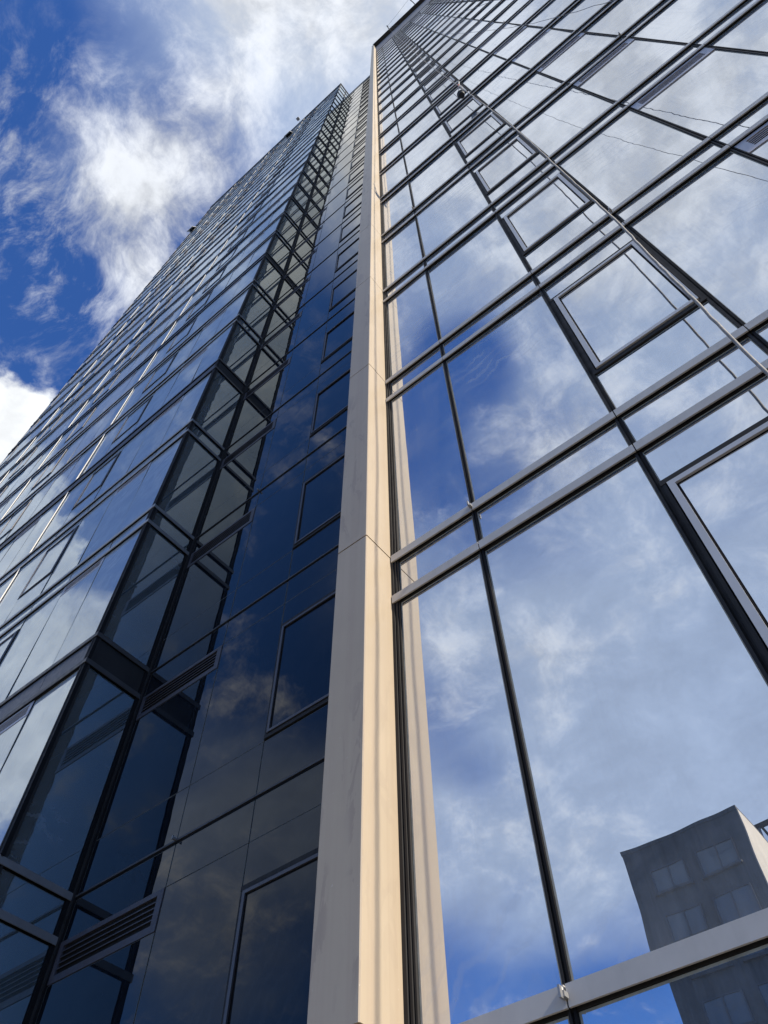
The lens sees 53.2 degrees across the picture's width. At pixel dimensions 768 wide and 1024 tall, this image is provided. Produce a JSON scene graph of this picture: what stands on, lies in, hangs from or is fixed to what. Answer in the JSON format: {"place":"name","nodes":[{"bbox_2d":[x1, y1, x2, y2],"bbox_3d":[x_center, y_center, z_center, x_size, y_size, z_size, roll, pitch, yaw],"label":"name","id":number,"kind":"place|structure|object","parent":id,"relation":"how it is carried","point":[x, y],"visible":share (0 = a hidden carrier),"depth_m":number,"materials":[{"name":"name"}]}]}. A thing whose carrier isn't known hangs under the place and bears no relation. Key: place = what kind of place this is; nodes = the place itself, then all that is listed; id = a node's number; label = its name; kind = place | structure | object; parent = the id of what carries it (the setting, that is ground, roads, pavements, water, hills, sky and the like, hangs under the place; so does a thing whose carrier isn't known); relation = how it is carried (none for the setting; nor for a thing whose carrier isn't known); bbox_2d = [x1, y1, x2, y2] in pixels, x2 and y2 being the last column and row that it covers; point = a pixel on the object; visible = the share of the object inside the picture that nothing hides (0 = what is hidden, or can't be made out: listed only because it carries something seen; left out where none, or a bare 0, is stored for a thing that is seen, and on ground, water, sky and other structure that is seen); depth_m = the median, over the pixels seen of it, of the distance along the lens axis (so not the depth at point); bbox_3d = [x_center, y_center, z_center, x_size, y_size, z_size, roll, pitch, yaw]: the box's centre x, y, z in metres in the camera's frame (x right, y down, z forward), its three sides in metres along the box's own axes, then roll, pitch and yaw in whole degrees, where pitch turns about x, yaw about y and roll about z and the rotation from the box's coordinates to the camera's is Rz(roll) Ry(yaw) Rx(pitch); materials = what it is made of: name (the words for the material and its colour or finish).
{"place":"outdoors","nodes":[
{"label":"outdoors","id":0,"kind":"place"},
{"bbox_2d":[0,0,418,463],"label":"sky","id":1,"kind":"structure","parent":0,"point":[123,123],"materials":[{"name":"blue"}]},
{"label":"pavement","id":2,"kind":"structure","parent":0,"visible":0},
{"bbox_2d":[0,0,767,1023],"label":"glass tower","id":3,"kind":"structure","parent":2,"relation":"on","point":[384,552],"depth_m":7.35,"materials":[{"name":"blue glass"}]},
{"bbox_2d":[0,446,17,466],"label":"casement window","id":4,"kind":"structure","parent":3,"relation":"in","point":[7,457],"depth_m":43.57,"materials":[{"name":"white glass"}]},
{"bbox_2d":[0,629,19,662],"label":"casement window","id":5,"kind":"structure","parent":3,"relation":"in","point":[4,646],"depth_m":14.40,"materials":[{"name":"blue glass"}]},
{"bbox_2d":[0,499,32,538],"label":"casement window","id":6,"kind":"structure","parent":3,"relation":"in","point":[14,519],"depth_m":24.92,"materials":[{"name":"blue glass"}]},
{"bbox_2d":[9,447,37,478],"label":"casement window","id":7,"kind":"structure","parent":3,"relation":"in","point":[25,459],"depth_m":35.63,"materials":[{"name":"blue glass"}]},
{"bbox_2d":[18,419,39,442],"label":"casement window","id":8,"kind":"structure","parent":3,"relation":"in","point":[33,426],"depth_m":46.37,"materials":[{"name":"glass"}]},
{"bbox_2d":[17,525,78,599],"bbox_3d":[-7.406,1.094,16.965,1.164,1.756,0.050,-34,-63,20],"label":"casement window","id":9,"kind":"structure","parent":3,"relation":"in","point":[50,559],"depth_m":16.93,"materials":[{"name":"blue glass"}]},
{"bbox_2d":[31,449,67,489],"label":"casement window","id":10,"kind":"structure","parent":3,"relation":"in","point":[52,465],"depth_m":27.69,"materials":[{"name":"blue glass"}]},
{"bbox_2d":[37,414,62,441],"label":"casement window","id":11,"kind":"structure","parent":3,"relation":"in","point":[52,425],"depth_m":38.56,"materials":[{"name":"glass"}]},
{"bbox_2d":[40,395,59,415],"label":"casement window","id":12,"kind":"structure","parent":3,"relation":"in","point":[54,400],"depth_m":49.40,"materials":[{"name":"glass"}]},
{"bbox_2d":[59,373,77,392],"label":"casement window","id":13,"kind":"structure","parent":3,"relation":"in","point":[71,379],"depth_m":52.36,"materials":[{"name":"glass"}]},
{"bbox_2d":[61,386,83,410],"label":"casement window","id":14,"kind":"structure","parent":3,"relation":"in","point":[73,397],"depth_m":41.41,"materials":[{"name":"blue glass"}]},
{"bbox_2d":[65,407,96,442],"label":"casement window","id":15,"kind":"structure","parent":3,"relation":"in","point":[81,424],"depth_m":30.63,"materials":[{"name":"blue glass"}]},
{"bbox_2d":[75,354,92,372],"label":"casement window","id":16,"kind":"structure","parent":3,"relation":"in","point":[85,362],"depth_m":54.94,"materials":[{"name":"blue glass"}]},
{"bbox_2d":[82,361,103,383],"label":"casement window","id":17,"kind":"structure","parent":3,"relation":"in","point":[99,365],"depth_m":44.30,"materials":[{"name":"blue glass"}]},
{"bbox_2d":[72,451,120,509],"bbox_3d":[-7.443,-0.829,19.889,1.164,1.756,0.050,-34,-63,20],"label":"casement window","id":18,"kind":"structure","parent":3,"relation":"in","point":[98,478],"depth_m":19.86,"materials":[{"name":"blue glass"}]},
{"bbox_2d":[91,336,107,353],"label":"casement window","id":19,"kind":"structure","parent":3,"relation":"in","point":[98,345],"depth_m":58.18,"materials":[{"name":"blue glass"}]},
{"bbox_2d":[92,373,119,404],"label":"casement window","id":20,"kind":"structure","parent":3,"relation":"in","point":[108,386],"depth_m":33.58,"materials":[{"name":"blue glass"}]},
{"bbox_2d":[100,340,119,360],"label":"casement window","id":21,"kind":"structure","parent":3,"relation":"in","point":[115,344],"depth_m":47.30,"materials":[{"name":"blue glass"}]},
{"bbox_2d":[116,321,133,339],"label":"casement window","id":22,"kind":"structure","parent":3,"relation":"in","point":[128,327],"depth_m":50.16,"materials":[{"name":"glass"}]},
{"bbox_2d":[114,344,140,372],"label":"casement window","id":23,"kind":"structure","parent":3,"relation":"in","point":[128,357],"depth_m":36.52,"materials":[{"name":"blue glass"}]},
{"bbox_2d":[112,396,152,443],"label":"casement window","id":24,"kind":"structure","parent":3,"relation":"in","point":[134,417],"depth_m":22.81,"materials":[{"name":"blue glass"}]},
{"bbox_2d":[131,304,146,320],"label":"casement window","id":25,"kind":"structure","parent":3,"relation":"in","point":[141,310],"depth_m":53.05,"materials":[{"name":"blue glass"}]},
{"bbox_2d":[135,319,157,343],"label":"casement window","id":26,"kind":"structure","parent":3,"relation":"in","point":[149,328],"depth_m":39.50,"materials":[{"name":"blue glass"}]},
{"bbox_2d":[144,288,159,303],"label":"casement window","id":27,"kind":"structure","parent":3,"relation":"in","point":[154,293],"depth_m":56.21,"materials":[{"name":"blue glass"}]},
{"bbox_2d":[142,352,177,393],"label":"casement window","id":28,"kind":"structure","parent":3,"relation":"in","point":[163,369],"depth_m":25.72,"materials":[{"name":"blue glass"}]},
{"bbox_2d":[151,299,171,320],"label":"casement window","id":29,"kind":"structure","parent":3,"relation":"in","point":[164,307],"depth_m":42.27,"materials":[{"name":"blue glass"}]},
{"bbox_2d":[166,280,184,299],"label":"casement window","id":30,"kind":"structure","parent":3,"relation":"in","point":[180,285],"depth_m":45.27,"materials":[{"name":"blue glass"}]},
{"bbox_2d":[167,318,196,352],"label":"casement window","id":31,"kind":"structure","parent":3,"relation":"in","point":[185,332],"depth_m":28.66,"materials":[{"name":"blue glass"}]},
{"bbox_2d":[179,263,196,281],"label":"casement window","id":32,"kind":"structure","parent":3,"relation":"in","point":[191,269],"depth_m":48.13,"materials":[{"name":"blue glass"}]},
{"bbox_2d":[190,249,206,266],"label":"casement window","id":33,"kind":"structure","parent":3,"relation":"in","point":[202,253],"depth_m":51.31,"materials":[{"name":"glass"}]},
{"bbox_2d":[186,290,212,320],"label":"casement window","id":34,"kind":"structure","parent":3,"relation":"in","point":[204,300],"depth_m":31.58,"materials":[{"name":"blue glass"}]},
{"bbox_2d":[201,236,215,251],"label":"casement window","id":35,"kind":"structure","parent":3,"relation":"in","point":[209,242],"depth_m":54.25,"materials":[{"name":"glass"}]},
{"bbox_2d":[202,266,226,293],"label":"casement window","id":36,"kind":"structure","parent":3,"relation":"in","point":[218,276],"depth_m":34.47,"materials":[{"name":"blue glass"}]},
{"bbox_2d":[216,247,237,270],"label":"casement window","id":37,"kind":"structure","parent":3,"relation":"in","point":[231,254],"depth_m":37.40,"materials":[{"name":"blue glass"}]},
{"bbox_2d":[227,229,247,251],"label":"casement window","id":38,"kind":"structure","parent":3,"relation":"in","point":[239,238],"depth_m":40.46,"materials":[{"name":"blue glass"}]},
{"bbox_2d":[237,215,255,235],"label":"casement window","id":39,"kind":"structure","parent":3,"relation":"in","point":[250,221],"depth_m":43.22,"materials":[{"name":"blue glass"}]},
{"bbox_2d":[246,202,262,220],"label":"casement window","id":40,"kind":"structure","parent":3,"relation":"in","point":[260,205],"depth_m":46.27,"materials":[{"name":"blue glass"}]},
{"bbox_2d":[254,190,269,207],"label":"casement window","id":41,"kind":"structure","parent":3,"relation":"in","point":[266,194],"depth_m":49.25,"materials":[{"name":"blue glass"}]},
{"bbox_2d":[261,180,275,195],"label":"casement window","id":42,"kind":"structure","parent":3,"relation":"in","point":[272,184],"depth_m":51.94,"materials":[{"name":"blue glass"}]},
{"bbox_2d":[221,847,318,1023],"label":"casement window","id":43,"kind":"structure","parent":3,"relation":"in","point":[268,981],"depth_m":6.16,"materials":[{"name":"blue glass"}]},
{"bbox_2d":[267,171,280,185],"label":"casement window","id":44,"kind":"structure","parent":3,"relation":"in","point":[277,175],"depth_m":54.89,"materials":[{"name":"blue glass"}]},
{"bbox_2d":[264,589,335,740],"bbox_3d":[-0.722,1.564,8.807,1.498,1.838,0.050,-34,-63,20],"label":"casement window","id":45,"kind":"structure","parent":3,"relation":"in","point":[301,677],"depth_m":8.79,"materials":[{"name":"blue glass"}]},
{"bbox_2d":[129,0,478,306],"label":"window","id":46,"kind":"structure","parent":3,"relation":"in","point":[395,36],"depth_m":73.31,"materials":[{"name":"glass"}]},
{"bbox_2d":[292,453,344,549],"bbox_3d":[-0.758,-0.359,11.731,1.498,1.838,0.050,-34,-63,20],"label":"casement window","id":47,"kind":"structure","parent":3,"relation":"in","point":[320,503],"depth_m":11.74,"materials":[{"name":"blue glass"}]},
{"bbox_2d":[309,368,349,436],"bbox_3d":[-0.795,-2.282,14.655,1.498,1.838,0.050,-34,-63,20],"label":"casement window","id":48,"kind":"structure","parent":3,"relation":"in","point":[332,401],"depth_m":14.68,"materials":[{"name":"blue glass"}]},
{"bbox_2d":[321,311,353,363],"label":"casement window","id":49,"kind":"structure","parent":3,"relation":"in","point":[341,333],"depth_m":17.63,"materials":[{"name":"blue glass"}]},
{"bbox_2d":[329,269,356,310],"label":"casement window","id":50,"kind":"structure","parent":3,"relation":"in","point":[347,286],"depth_m":20.55,"materials":[{"name":"blue glass"}]},
{"bbox_2d":[334,237,358,272],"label":"casement window","id":51,"kind":"structure","parent":3,"relation":"in","point":[348,253],"depth_m":23.50,"materials":[{"name":"blue glass"}]},
{"bbox_2d":[339,212,360,242],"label":"casement window","id":52,"kind":"structure","parent":3,"relation":"in","point":[354,223],"depth_m":26.41,"materials":[{"name":"glass"}]},
{"bbox_2d":[342,193,361,218],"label":"casement window","id":53,"kind":"structure","parent":3,"relation":"in","point":[357,201],"depth_m":29.37,"materials":[{"name":"glass"}]},
{"bbox_2d":[346,176,362,198],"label":"casement window","id":54,"kind":"structure","parent":3,"relation":"in","point":[359,183],"depth_m":32.31,"materials":[{"name":"grey glass"}]},
{"bbox_2d":[348,163,363,182],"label":"casement window","id":55,"kind":"structure","parent":3,"relation":"in","point":[361,167],"depth_m":35.21,"materials":[{"name":"glass"}]},
{"bbox_2d":[350,151,364,169],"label":"casement window","id":56,"kind":"structure","parent":3,"relation":"in","point":[362,155],"depth_m":38.09,"materials":[{"name":"glass"}]},
{"bbox_2d":[352,140,365,157],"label":"casement window","id":57,"kind":"structure","parent":3,"relation":"in","point":[362,145],"depth_m":41.10,"materials":[{"name":"glass"}]},
{"bbox_2d":[353,132,365,147],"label":"casement window","id":58,"kind":"structure","parent":3,"relation":"in","point":[363,136],"depth_m":43.92,"materials":[{"name":"glass"}]},
{"bbox_2d":[355,124,366,137],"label":"casement window","id":59,"kind":"structure","parent":3,"relation":"in","point":[358,133],"depth_m":47.06,"materials":[{"name":"glass"}]},
{"bbox_2d":[356,118,366,130],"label":"casement window","id":60,"kind":"structure","parent":3,"relation":"in","point":[363,122],"depth_m":49.83,"materials":[{"name":"glass"}]},
{"bbox_2d":[357,111,367,123],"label":"casement window","id":61,"kind":"structure","parent":3,"relation":"in","point":[365,114],"depth_m":52.83,"materials":[{"name":"glass"}]},
{"bbox_2d":[358,106,367,117],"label":"casement window","id":62,"kind":"structure","parent":3,"relation":"in","point":[366,108],"depth_m":55.73,"materials":[{"name":"glass"}]},
{"bbox_2d":[400,41,412,52],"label":"casement window","id":63,"kind":"structure","parent":3,"relation":"in","point":[410,42],"depth_m":50.68,"materials":[{"name":"glass"}]},
{"bbox_2d":[402,43,414,54],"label":"casement window","id":64,"kind":"structure","parent":3,"relation":"in","point":[413,44],"depth_m":47.77,"materials":[{"name":"glass"}]},
{"bbox_2d":[404,45,417,57],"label":"casement window","id":65,"kind":"structure","parent":3,"relation":"in","point":[415,46],"depth_m":44.93,"materials":[{"name":"glass"}]},
{"bbox_2d":[406,47,420,61],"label":"casement window","id":66,"kind":"structure","parent":3,"relation":"in","point":[419,48],"depth_m":41.83,"materials":[{"name":"glass"}]},
{"bbox_2d":[408,50,424,65],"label":"casement window","id":67,"kind":"structure","parent":3,"relation":"in","point":[412,61],"depth_m":38.94,"materials":[{"name":"glass"}]},
{"bbox_2d":[411,54,428,70],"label":"casement window","id":68,"kind":"structure","parent":3,"relation":"in","point":[425,56],"depth_m":35.95,"materials":[{"name":"glass"}]},
{"bbox_2d":[414,58,433,76],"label":"casement window","id":69,"kind":"structure","parent":3,"relation":"in","point":[430,60],"depth_m":32.96,"materials":[{"name":"glass"}]},
{"bbox_2d":[418,62,439,82],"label":"casement window","id":70,"kind":"structure","parent":3,"relation":"in","point":[436,65],"depth_m":30.16,"materials":[{"name":"glass"}]},
{"bbox_2d":[422,68,446,91],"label":"casement window","id":71,"kind":"structure","parent":3,"relation":"in","point":[434,79],"depth_m":27.19,"materials":[{"name":"glass"}]},
{"bbox_2d":[427,75,455,102],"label":"casement window","id":72,"kind":"structure","parent":3,"relation":"in","point":[447,83],"depth_m":24.24,"materials":[{"name":"glass"}]},
{"bbox_2d":[435,84,467,115],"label":"casement window","id":73,"kind":"structure","parent":3,"relation":"in","point":[451,98],"depth_m":21.37,"materials":[{"name":"glass"}]},
{"bbox_2d":[444,96,482,132],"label":"casement window","id":74,"kind":"structure","parent":3,"relation":"in","point":[472,105],"depth_m":18.33,"materials":[{"name":"glass"}]},
{"bbox_2d":[456,112,505,157],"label":"casement window","id":75,"kind":"structure","parent":3,"relation":"in","point":[492,123],"depth_m":15.41,"materials":[{"name":"glass"}]},
{"bbox_2d":[474,135,538,194],"bbox_3d":[1.967,-5.693,12.538,0.973,1.853,0.050,-34,-63,20],"label":"casement window","id":76,"kind":"structure","parent":3,"relation":"in","point":[518,152],"depth_m":12.46,"materials":[{"name":"glass"}]},
{"bbox_2d":[501,172,593,255],"bbox_3d":[2.004,-3.770,9.614,0.973,1.853,0.050,-34,-63,20],"label":"casement window","id":77,"kind":"structure","parent":3,"relation":"in","point":[558,201],"depth_m":9.52,"materials":[{"name":"glass"}]},
{"bbox_2d":[550,237,706,375],"bbox_3d":[2.041,-1.847,6.690,0.973,1.853,0.050,-34,-63,20],"label":"casement window","id":78,"kind":"structure","parent":3,"relation":"in","point":[626,300],"depth_m":6.55,"materials":[{"name":"glass"}]},
{"bbox_2d":[658,416,767,664],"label":"casement window","id":79,"kind":"structure","parent":3,"relation":"in","point":[721,496],"depth_m":4.16,"materials":[{"name":"glass"}]},
{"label":"roof hoist","id":80,"kind":"object","parent":3,"relation":"on","visible":0},
{"bbox_2d":[389,28,767,375],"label":"work rope","id":81,"kind":"object","parent":80,"relation":"hanging from","point":[727,333],"visible":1,"depth_m":5.75,"materials":[{"name":"grey fabric"}]},
{"bbox_2d":[457,81,464,98],"bbox_3d":[1.874,-10.361,18.830,0.190,1.009,0.324,5,-57,-4],"label":"work bucket","id":82,"kind":"object","parent":81,"relation":"hanging from","point":[461,94],"visible":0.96,"depth_m":18.49,"materials":[{"name":"black plastic"}]},
{"bbox_2d":[388,0,494,26],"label":"work rope","id":83,"kind":"object","parent":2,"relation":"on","point":[455,14],"visible":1,"depth_m":25.72,"materials":[{"name":"black fabric"}]},
{"bbox_2d":[394,0,614,33],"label":"work rope","id":84,"kind":"object","parent":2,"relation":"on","point":[525,24],"visible":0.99,"depth_m":13.18,"materials":[{"name":"black fabric"}]}
]}

